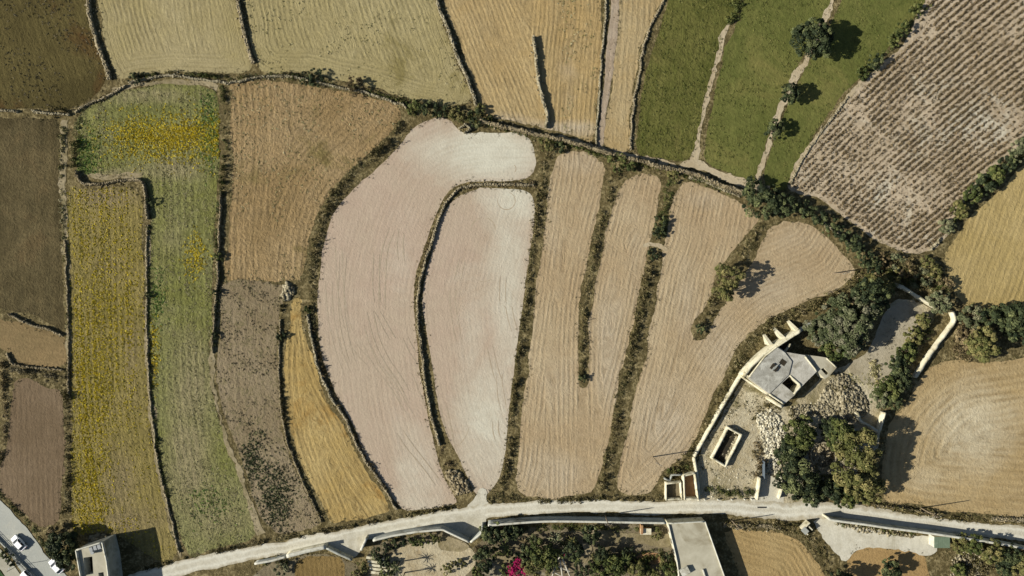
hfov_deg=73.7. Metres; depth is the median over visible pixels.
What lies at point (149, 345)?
scrub
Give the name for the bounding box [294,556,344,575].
garden soil
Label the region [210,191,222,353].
rubble wall
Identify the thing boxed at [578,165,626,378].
scrub
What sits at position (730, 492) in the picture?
scrub
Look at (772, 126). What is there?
fig tree
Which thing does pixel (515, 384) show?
scrub
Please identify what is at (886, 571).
carob tree
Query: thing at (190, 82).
dirt path
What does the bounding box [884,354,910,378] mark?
hedge tree
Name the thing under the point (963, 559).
rubble heap
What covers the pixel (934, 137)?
crop row
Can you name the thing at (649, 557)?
scrub
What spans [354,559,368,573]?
garden shrub
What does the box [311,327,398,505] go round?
scrub
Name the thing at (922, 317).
hedge tree
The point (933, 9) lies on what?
crop row
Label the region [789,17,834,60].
fig tree
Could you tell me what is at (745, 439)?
weeds
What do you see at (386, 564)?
garden shrub
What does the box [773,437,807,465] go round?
tree
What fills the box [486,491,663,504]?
scrub
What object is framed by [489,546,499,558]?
garden shrub
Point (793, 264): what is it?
field
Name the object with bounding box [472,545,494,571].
garden tree
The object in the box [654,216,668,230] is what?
shrub
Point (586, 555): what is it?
garden path
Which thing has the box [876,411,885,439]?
stone wall
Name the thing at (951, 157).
crop row
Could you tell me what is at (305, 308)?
shrub
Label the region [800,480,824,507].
tree
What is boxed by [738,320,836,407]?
ruined farmhouse
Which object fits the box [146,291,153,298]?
shrub
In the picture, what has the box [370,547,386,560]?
garden shrub
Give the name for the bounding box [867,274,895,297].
tree
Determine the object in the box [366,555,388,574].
garden steps
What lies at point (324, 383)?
rubble wall
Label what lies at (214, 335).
shrub
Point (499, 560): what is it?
garden path
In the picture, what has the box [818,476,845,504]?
tree
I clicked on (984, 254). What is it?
field
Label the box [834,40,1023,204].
crop row
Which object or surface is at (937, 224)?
crop row
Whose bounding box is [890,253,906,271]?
thicket shrub
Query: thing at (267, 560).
garden wall
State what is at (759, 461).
scrub
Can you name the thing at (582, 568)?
garden shrub
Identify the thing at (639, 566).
garden tree
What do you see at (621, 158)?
shrub
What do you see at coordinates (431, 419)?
rubble wall
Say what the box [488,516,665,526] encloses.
garden wall
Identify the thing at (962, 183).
crop row
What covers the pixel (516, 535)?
garden tree
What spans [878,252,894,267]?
thicket shrub
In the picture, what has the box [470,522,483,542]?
garden wall
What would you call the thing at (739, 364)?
scrub
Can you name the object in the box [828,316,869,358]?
carob tree
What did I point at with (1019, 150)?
hedge tree
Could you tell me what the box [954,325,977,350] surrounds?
tree
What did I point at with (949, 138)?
crop row
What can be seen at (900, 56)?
crop row
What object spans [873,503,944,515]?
rubble wall
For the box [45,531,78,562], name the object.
tree
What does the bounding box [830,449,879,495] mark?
pine tree
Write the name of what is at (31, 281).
field
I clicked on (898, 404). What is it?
hedge tree
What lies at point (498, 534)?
garden tree
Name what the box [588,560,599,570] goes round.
garden shrub
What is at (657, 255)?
shrub
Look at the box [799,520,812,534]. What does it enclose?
pump hut
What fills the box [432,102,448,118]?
shrub
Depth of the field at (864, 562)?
170.66 m
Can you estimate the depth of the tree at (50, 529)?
168.72 m
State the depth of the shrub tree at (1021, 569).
167.10 m
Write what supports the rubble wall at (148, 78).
on the ground at (938, 562)
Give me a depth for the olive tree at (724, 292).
166.15 m
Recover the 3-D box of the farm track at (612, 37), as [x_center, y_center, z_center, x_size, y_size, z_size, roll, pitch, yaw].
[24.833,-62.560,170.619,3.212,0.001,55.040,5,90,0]
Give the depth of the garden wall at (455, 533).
168.44 m
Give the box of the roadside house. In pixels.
[75,534,122,575]
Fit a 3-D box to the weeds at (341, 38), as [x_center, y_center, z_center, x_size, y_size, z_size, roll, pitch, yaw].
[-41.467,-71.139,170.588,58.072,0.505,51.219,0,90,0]
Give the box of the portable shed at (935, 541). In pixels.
[929,534,949,547]
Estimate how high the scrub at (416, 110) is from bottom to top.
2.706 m
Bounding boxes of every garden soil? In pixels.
[254,554,359,575]
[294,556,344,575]
[368,523,675,575]
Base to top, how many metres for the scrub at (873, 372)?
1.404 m
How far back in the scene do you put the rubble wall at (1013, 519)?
170.28 m
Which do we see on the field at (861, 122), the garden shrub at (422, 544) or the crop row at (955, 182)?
the crop row at (955, 182)
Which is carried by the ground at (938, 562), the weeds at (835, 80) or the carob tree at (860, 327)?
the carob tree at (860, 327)
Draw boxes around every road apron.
[328,531,368,557]
[443,514,485,536]
[467,488,487,506]
[751,475,783,502]
[813,518,936,560]
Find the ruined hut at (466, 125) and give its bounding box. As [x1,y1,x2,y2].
[458,123,471,133]
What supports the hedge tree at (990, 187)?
on the ground at (938, 562)
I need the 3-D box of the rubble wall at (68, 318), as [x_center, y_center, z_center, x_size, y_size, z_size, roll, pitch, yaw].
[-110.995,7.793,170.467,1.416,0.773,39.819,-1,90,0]
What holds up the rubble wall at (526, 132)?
on the ground at (938, 562)
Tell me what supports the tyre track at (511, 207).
on the field at (468, 387)
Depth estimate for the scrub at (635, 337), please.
170.33 m
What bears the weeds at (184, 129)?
on the field at (175, 468)
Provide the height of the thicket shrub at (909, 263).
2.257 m
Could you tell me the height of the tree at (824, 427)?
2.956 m
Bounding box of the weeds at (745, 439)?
[701,385,842,500]
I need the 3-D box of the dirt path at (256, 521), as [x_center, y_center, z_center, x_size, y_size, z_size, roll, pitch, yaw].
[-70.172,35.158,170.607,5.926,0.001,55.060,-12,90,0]
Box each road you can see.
[0,501,65,575]
[128,499,1023,575]
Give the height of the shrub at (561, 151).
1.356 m
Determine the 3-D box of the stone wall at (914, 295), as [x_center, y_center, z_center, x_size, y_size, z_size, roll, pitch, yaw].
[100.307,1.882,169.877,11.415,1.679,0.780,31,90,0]
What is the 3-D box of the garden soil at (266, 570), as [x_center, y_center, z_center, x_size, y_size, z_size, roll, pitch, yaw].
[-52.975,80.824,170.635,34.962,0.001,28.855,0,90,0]
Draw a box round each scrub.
[0,359,11,466]
[0,492,54,555]
[8,364,65,385]
[44,94,107,118]
[57,126,70,341]
[60,370,72,522]
[68,109,83,167]
[126,516,389,574]
[133,70,407,103]
[144,226,176,538]
[210,85,230,351]
[263,555,288,570]
[276,296,321,521]
[304,120,402,327]
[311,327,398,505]
[398,505,452,517]
[405,104,495,127]
[413,180,535,482]
[472,546,485,573]
[483,120,731,194]
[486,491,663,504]
[491,141,551,495]
[499,523,656,533]
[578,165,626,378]
[590,547,665,569]
[597,255,653,491]
[656,177,674,236]
[662,269,863,486]
[666,461,691,473]
[699,222,765,326]
[704,485,754,498]
[722,518,843,575]
[726,0,744,24]
[750,401,801,422]
[751,436,768,477]
[782,456,844,493]
[834,522,914,536]
[849,360,884,388]
[857,5,931,78]
[859,267,949,292]
[868,500,1022,524]
[872,249,945,296]
[883,327,933,389]
[947,544,995,575]
[950,154,1023,225]
[951,302,993,362]
[962,302,1016,318]
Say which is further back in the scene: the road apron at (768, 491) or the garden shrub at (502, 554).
the road apron at (768, 491)
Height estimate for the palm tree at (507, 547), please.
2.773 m
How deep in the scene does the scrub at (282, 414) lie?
170.36 m
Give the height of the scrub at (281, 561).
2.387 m
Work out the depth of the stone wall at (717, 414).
169.20 m
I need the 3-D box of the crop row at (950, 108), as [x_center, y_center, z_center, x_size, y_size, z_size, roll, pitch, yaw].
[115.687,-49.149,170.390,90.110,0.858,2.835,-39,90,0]
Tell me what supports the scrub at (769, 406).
on the yard at (742, 457)
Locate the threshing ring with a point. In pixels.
(817, 450)
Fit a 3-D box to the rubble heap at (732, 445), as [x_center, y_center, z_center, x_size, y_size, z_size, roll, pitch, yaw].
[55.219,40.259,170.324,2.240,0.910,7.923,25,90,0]
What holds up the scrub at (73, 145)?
on the ground at (938, 562)
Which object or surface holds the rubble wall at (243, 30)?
on the ground at (938, 562)
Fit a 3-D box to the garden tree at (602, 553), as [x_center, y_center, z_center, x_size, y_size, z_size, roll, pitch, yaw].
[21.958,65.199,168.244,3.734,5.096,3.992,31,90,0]
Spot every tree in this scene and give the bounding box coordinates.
[45,525,62,538]
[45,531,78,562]
[55,544,76,570]
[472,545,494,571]
[472,565,488,575]
[479,525,498,545]
[491,521,512,541]
[499,541,511,552]
[506,524,523,540]
[519,543,538,566]
[520,552,549,575]
[526,538,558,567]
[542,547,563,571]
[547,530,562,543]
[562,539,584,561]
[582,524,601,544]
[589,558,610,575]
[594,544,609,560]
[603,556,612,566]
[606,554,627,575]
[619,554,631,564]
[626,561,646,575]
[645,569,660,575]
[662,561,677,575]
[711,283,733,301]
[714,263,745,288]
[741,175,782,220]
[764,118,784,139]
[766,193,796,217]
[772,458,820,500]
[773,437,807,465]
[779,82,800,104]
[782,414,817,450]
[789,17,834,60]
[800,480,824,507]
[802,312,834,346]
[815,296,858,344]
[818,339,844,360]
[818,416,836,436]
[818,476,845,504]
[825,418,858,453]
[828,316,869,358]
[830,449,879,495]
[830,570,852,575]
[832,427,881,472]
[833,288,878,334]
[837,487,858,508]
[850,277,890,321]
[852,476,886,504]
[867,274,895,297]
[869,390,891,408]
[873,375,899,399]
[878,557,901,575]
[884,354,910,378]
[885,391,902,409]
[889,370,912,392]
[896,342,917,362]
[903,326,923,345]
[913,312,930,330]
[925,290,953,313]
[937,219,956,234]
[949,199,969,218]
[950,563,966,575]
[951,532,970,554]
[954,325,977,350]
[956,305,981,329]
[962,184,982,203]
[963,325,1000,363]
[965,533,983,555]
[972,173,995,195]
[978,305,1005,326]
[981,538,1005,564]
[983,164,1005,186]
[995,561,1014,575]
[997,152,1019,172]
[997,301,1023,342]
[1001,543,1022,568]
[1007,136,1023,162]
[1009,551,1023,575]
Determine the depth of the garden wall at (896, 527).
168.10 m
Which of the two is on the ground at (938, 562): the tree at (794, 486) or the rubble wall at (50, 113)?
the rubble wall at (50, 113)
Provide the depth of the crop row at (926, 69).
170.53 m
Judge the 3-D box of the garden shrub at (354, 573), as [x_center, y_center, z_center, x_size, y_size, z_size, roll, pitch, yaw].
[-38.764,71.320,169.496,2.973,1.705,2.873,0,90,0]
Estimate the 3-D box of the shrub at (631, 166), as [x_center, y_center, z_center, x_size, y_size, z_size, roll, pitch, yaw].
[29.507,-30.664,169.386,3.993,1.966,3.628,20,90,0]
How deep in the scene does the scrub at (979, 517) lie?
170.29 m
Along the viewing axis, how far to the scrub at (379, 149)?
170.21 m
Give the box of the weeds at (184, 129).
[80,94,220,397]
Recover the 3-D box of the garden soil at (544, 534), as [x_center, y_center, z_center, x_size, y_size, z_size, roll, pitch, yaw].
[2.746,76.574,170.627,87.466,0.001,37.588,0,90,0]
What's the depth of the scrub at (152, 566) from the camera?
170.48 m
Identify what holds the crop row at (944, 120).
on the field at (861, 122)
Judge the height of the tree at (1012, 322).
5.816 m
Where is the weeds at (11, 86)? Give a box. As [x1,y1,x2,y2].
[0,0,101,108]
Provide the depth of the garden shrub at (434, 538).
169.02 m
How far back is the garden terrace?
170.55 m
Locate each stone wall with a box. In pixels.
[664,473,681,480]
[692,456,699,500]
[693,374,741,456]
[754,476,760,499]
[777,476,782,498]
[854,411,878,432]
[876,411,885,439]
[895,283,932,307]
[912,311,956,377]
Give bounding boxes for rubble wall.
[0,109,18,113]
[5,353,62,370]
[7,313,62,336]
[31,109,70,115]
[63,240,70,398]
[74,84,127,112]
[74,170,149,219]
[84,0,114,79]
[128,72,308,85]
[144,224,180,552]
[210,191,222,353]
[236,0,259,63]
[277,319,322,521]
[304,314,336,405]
[316,80,406,108]
[337,406,397,509]
[414,303,441,445]
[416,180,533,302]
[435,0,477,105]
[479,118,742,195]
[529,35,551,128]
[594,0,608,145]
[628,0,664,150]
[689,175,740,197]
[723,519,780,531]
[790,96,848,184]
[816,217,852,246]
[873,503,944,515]
[929,238,940,250]
[991,515,1023,524]
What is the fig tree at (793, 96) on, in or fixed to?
on the footpath at (797, 72)
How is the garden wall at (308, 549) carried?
on the ground at (938, 562)
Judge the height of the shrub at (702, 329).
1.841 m
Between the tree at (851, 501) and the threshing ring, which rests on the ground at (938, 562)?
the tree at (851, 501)
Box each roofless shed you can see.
[664,480,682,500]
[681,471,698,499]
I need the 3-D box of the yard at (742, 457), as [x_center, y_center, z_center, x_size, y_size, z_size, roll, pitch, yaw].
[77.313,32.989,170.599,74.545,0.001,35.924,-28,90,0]
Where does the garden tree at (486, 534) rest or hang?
on the ground at (938, 562)
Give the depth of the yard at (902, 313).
170.59 m
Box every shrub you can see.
[0,548,10,558]
[5,553,15,566]
[88,532,107,542]
[127,72,140,85]
[145,198,152,205]
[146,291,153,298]
[211,332,218,339]
[212,252,223,261]
[273,562,288,575]
[275,331,285,340]
[299,71,313,85]
[302,305,311,313]
[308,68,323,87]
[345,76,363,96]
[350,569,361,575]
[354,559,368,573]
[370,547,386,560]
[377,556,387,567]
[379,568,394,575]
[383,538,396,551]
[384,556,397,569]
[390,561,401,572]
[393,536,406,547]
[406,99,420,115]
[406,537,416,546]
[414,533,429,547]
[419,99,434,116]
[429,533,440,543]
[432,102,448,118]
[440,561,453,575]
[448,105,464,120]
[454,559,466,568]
[467,107,484,127]
[473,103,485,115]
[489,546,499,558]
[499,549,508,555]
[499,564,510,575]
[506,551,518,564]
[527,534,543,546]
[539,137,554,151]
[554,141,564,153]
[557,533,568,547]
[573,563,587,575]
[578,375,586,382]
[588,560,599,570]
[607,151,626,172]
[621,547,635,560]
[622,156,638,171]
[640,559,650,569]
[647,248,659,260]
[650,527,661,540]
[652,226,666,239]
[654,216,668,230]
[656,553,664,570]
[662,551,672,562]
[667,170,679,184]
[695,322,704,334]
[795,199,814,218]
[808,206,827,224]
[819,215,841,236]
[833,224,851,242]
[845,233,864,253]
[854,248,874,267]
[855,66,869,81]
[866,256,882,273]
[867,53,883,70]
[869,260,889,280]
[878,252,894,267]
[884,266,904,285]
[887,32,899,48]
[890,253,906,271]
[894,19,911,38]
[898,260,917,279]
[908,3,922,16]
[910,267,932,289]
[919,255,934,267]
[925,263,942,282]
[935,275,955,293]
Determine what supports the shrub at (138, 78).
on the rubble wall at (148, 78)
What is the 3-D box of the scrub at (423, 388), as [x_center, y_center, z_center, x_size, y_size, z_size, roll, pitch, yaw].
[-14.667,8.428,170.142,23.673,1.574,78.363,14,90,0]
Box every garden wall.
[254,554,286,564]
[286,542,327,557]
[326,545,352,560]
[360,535,368,550]
[373,525,470,542]
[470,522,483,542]
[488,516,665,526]
[822,514,1023,549]
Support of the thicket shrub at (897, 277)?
on the ground at (938, 562)
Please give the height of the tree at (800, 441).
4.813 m
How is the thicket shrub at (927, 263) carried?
on the ground at (938, 562)
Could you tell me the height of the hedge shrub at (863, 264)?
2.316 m
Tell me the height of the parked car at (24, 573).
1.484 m
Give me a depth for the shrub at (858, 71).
169.74 m
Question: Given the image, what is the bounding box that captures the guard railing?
[0,539,35,575]
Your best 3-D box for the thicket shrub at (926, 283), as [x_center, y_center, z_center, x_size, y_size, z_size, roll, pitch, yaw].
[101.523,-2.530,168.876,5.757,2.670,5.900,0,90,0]
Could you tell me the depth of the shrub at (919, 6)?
169.35 m
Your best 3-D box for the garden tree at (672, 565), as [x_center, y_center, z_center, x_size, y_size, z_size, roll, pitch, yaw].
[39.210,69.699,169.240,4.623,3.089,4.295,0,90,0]
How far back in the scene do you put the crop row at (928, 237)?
170.53 m
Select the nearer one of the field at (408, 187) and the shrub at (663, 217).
the shrub at (663, 217)
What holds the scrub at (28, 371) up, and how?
on the ground at (938, 562)
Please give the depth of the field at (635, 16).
170.64 m
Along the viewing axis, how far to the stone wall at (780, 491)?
169.38 m
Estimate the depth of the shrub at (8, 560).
169.37 m
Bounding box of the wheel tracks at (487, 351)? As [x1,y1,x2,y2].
[441,258,517,457]
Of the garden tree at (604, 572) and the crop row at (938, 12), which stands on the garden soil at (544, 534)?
the garden tree at (604, 572)
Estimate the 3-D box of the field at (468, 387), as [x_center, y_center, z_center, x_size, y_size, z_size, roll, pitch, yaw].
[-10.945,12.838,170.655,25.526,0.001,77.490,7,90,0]
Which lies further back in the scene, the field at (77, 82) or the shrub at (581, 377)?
the field at (77, 82)
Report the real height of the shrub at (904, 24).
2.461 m
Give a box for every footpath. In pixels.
[552,135,769,189]
[643,242,667,250]
[690,24,729,159]
[755,0,833,180]
[790,65,883,178]
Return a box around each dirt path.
[57,120,71,363]
[79,169,142,179]
[112,79,217,91]
[144,228,180,557]
[208,320,265,535]
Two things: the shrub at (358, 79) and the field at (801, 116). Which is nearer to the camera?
the shrub at (358, 79)
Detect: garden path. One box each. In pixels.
[438,536,468,551]
[493,548,528,565]
[576,543,593,563]
[591,530,670,547]
[637,552,660,564]
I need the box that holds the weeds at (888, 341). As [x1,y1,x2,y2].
[866,315,919,367]
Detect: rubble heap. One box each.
[280,280,295,300]
[445,469,473,495]
[724,435,740,461]
[756,408,786,475]
[787,404,814,420]
[812,371,868,423]
[836,523,914,538]
[949,549,991,575]
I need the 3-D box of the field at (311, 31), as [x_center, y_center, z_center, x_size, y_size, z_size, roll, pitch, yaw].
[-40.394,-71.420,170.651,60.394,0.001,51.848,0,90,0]
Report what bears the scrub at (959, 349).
on the ground at (938, 562)
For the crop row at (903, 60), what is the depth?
170.53 m
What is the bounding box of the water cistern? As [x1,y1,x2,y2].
[710,426,742,467]
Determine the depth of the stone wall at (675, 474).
169.36 m
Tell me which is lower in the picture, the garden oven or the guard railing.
the guard railing
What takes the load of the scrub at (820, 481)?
on the yard at (742, 457)
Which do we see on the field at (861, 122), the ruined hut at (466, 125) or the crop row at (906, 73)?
the crop row at (906, 73)
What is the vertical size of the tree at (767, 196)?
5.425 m
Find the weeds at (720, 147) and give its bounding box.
[705,0,827,172]
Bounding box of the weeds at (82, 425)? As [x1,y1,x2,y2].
[69,188,147,533]
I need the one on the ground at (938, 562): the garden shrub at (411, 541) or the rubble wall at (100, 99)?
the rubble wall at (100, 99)
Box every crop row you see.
[792,0,989,183]
[794,0,999,187]
[799,0,1007,189]
[801,0,982,165]
[803,0,1018,192]
[807,0,971,154]
[811,1,1022,192]
[816,9,1023,193]
[822,17,1022,195]
[827,25,1023,197]
[829,31,1023,201]
[831,0,961,121]
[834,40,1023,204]
[837,46,1023,208]
[841,54,1023,211]
[845,61,1023,215]
[849,70,1023,218]
[854,76,1023,220]
[858,84,1023,222]
[861,90,1023,225]
[866,97,1023,229]
[869,106,1023,231]
[874,117,1022,235]
[878,123,1022,238]
[885,128,1023,239]
[889,137,1021,242]
[894,170,987,244]
[900,196,961,247]
[904,212,951,249]
[913,0,953,34]
[913,219,948,248]
[919,1,943,21]
[921,232,943,248]
[923,0,936,11]
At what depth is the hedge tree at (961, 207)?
168.47 m
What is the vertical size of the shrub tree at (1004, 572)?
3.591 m
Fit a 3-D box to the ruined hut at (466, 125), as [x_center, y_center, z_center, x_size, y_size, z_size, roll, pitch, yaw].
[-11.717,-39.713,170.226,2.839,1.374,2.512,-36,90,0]
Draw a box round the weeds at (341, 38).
[247,0,461,104]
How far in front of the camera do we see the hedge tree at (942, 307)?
167.68 m
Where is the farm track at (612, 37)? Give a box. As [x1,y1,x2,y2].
[598,0,618,146]
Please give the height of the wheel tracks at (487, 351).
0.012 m
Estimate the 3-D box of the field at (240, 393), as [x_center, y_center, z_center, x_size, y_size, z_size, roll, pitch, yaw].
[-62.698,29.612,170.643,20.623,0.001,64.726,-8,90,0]
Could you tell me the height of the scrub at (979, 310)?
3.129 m
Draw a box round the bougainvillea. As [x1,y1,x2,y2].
[506,557,530,575]
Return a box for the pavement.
[0,550,19,575]
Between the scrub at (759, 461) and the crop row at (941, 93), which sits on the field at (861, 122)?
the crop row at (941, 93)
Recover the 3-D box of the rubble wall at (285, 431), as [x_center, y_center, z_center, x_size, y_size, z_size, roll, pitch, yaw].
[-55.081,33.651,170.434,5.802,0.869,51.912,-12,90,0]
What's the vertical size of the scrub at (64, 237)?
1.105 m
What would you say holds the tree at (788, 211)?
on the ground at (938, 562)
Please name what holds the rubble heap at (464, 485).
on the ground at (938, 562)
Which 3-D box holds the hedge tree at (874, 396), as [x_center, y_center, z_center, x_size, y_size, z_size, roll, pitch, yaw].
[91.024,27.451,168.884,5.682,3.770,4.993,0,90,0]
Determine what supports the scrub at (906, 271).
on the ground at (938, 562)
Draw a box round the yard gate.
[762,460,764,478]
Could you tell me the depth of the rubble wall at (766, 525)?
170.28 m
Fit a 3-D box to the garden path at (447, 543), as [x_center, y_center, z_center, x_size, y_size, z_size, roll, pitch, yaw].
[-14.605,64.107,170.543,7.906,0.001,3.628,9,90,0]
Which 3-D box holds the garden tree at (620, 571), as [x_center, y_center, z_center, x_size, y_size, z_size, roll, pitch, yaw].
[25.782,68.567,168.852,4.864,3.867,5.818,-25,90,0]
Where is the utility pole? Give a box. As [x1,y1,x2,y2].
[921,508,940,517]
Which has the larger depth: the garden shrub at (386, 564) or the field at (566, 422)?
the field at (566, 422)
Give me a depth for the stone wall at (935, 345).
169.46 m
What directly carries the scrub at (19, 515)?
on the ground at (938, 562)
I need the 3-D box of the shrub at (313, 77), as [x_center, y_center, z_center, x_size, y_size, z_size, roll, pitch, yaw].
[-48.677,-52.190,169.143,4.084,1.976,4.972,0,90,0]
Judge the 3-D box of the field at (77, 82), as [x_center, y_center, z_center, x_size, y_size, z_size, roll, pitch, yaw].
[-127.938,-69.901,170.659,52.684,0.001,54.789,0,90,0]
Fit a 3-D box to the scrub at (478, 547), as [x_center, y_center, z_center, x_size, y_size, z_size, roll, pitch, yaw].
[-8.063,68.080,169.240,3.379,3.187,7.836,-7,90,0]
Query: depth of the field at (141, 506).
170.66 m
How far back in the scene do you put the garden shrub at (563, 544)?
169.12 m
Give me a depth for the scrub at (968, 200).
170.31 m
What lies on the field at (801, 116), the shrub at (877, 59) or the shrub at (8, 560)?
the shrub at (877, 59)
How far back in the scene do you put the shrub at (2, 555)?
169.55 m
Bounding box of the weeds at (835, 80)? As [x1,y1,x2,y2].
[766,0,924,189]
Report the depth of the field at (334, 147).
170.65 m
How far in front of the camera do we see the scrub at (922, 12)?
170.43 m
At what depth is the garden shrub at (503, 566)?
169.02 m
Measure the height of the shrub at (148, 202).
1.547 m
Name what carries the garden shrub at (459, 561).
on the garden terrace
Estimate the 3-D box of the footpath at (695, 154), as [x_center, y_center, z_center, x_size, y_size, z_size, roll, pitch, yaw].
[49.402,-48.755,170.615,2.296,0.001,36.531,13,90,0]
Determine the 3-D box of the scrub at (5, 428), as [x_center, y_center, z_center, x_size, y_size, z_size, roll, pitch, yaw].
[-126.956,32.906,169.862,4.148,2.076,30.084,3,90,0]
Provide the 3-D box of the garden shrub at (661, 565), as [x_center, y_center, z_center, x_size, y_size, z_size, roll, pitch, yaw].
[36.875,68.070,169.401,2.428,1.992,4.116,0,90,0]
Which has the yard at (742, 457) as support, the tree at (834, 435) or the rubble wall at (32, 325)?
the tree at (834, 435)
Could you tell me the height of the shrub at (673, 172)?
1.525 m
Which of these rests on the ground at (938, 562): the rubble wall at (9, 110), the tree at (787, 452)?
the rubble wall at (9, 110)
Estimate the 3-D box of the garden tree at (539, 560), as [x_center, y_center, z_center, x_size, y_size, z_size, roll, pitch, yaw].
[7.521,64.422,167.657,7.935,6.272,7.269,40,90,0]
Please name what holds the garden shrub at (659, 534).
on the garden path at (638, 538)
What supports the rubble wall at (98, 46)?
on the ground at (938, 562)
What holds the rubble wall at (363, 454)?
on the ground at (938, 562)
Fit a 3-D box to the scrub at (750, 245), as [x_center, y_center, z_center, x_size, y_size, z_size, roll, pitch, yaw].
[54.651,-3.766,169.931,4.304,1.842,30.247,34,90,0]
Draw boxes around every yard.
[697,299,933,502]
[848,301,924,384]
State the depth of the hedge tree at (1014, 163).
168.14 m
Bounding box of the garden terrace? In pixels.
[390,542,475,575]
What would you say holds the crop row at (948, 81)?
on the field at (861, 122)
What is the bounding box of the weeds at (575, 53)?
[554,0,595,130]
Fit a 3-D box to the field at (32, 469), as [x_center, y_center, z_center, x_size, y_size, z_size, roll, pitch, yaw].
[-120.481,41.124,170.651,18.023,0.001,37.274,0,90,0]
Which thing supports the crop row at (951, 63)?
on the field at (861, 122)
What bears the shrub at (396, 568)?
on the garden terrace
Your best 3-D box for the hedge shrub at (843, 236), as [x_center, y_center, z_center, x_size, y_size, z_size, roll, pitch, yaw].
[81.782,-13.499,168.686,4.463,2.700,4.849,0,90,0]
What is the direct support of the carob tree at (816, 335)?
on the ground at (938, 562)
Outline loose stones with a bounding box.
[705,386,856,497]
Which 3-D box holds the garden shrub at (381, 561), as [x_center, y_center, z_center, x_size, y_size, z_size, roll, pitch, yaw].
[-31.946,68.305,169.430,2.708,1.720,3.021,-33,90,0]
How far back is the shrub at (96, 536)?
170.06 m
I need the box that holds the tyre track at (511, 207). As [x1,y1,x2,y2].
[497,192,515,209]
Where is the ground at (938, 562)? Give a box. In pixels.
[0,0,1023,575]
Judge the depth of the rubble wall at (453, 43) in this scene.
169.89 m
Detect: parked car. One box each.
[11,534,27,550]
[20,569,30,575]
[48,559,64,573]
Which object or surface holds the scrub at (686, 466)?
on the ground at (938, 562)
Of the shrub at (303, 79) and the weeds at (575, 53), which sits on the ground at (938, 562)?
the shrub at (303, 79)
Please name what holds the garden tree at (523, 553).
on the garden soil at (544, 534)
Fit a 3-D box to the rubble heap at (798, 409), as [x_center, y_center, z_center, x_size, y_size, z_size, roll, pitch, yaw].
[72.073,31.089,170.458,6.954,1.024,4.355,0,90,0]
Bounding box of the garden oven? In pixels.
[640,524,650,534]
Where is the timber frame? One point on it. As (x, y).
(566, 569)
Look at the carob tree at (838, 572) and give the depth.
167.27 m
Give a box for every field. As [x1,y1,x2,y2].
[0,0,105,108]
[0,117,64,329]
[0,319,66,367]
[0,378,65,526]
[67,187,176,561]
[76,84,254,556]
[97,0,251,78]
[216,279,318,533]
[224,80,400,281]
[244,0,470,105]
[284,297,388,522]
[317,118,535,510]
[422,188,534,493]
[444,0,601,141]
[515,151,660,499]
[604,0,661,151]
[617,182,854,494]
[636,0,741,160]
[704,0,830,180]
[724,529,823,575]
[764,0,924,189]
[787,0,1023,253]
[847,547,928,575]
[881,357,1023,516]
[944,166,1023,310]
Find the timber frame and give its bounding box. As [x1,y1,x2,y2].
[552,552,569,575]
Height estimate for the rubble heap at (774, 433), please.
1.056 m
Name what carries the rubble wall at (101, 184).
on the ground at (938, 562)
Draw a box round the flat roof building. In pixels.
[665,517,724,575]
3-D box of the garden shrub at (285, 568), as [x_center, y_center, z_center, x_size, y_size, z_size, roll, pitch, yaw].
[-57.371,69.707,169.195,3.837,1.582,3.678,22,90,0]
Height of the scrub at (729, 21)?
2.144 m
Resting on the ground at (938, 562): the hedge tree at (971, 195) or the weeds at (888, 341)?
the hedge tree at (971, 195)
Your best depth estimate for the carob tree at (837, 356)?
166.89 m
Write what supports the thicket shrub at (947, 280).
on the ground at (938, 562)
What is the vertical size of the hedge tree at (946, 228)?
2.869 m
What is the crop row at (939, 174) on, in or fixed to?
on the field at (861, 122)
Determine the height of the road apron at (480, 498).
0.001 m
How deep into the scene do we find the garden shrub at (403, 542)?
169.44 m
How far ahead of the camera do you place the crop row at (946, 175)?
170.53 m
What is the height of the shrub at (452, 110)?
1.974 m
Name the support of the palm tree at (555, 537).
on the garden soil at (544, 534)
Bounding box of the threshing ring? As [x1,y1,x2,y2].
[809,441,836,468]
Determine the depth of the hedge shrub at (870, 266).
168.37 m
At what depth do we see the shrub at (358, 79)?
169.07 m
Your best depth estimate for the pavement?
170.56 m
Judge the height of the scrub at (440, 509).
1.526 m
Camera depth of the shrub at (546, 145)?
169.31 m
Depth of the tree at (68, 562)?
167.56 m
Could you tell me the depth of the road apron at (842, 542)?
170.59 m
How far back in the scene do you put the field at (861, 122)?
170.65 m

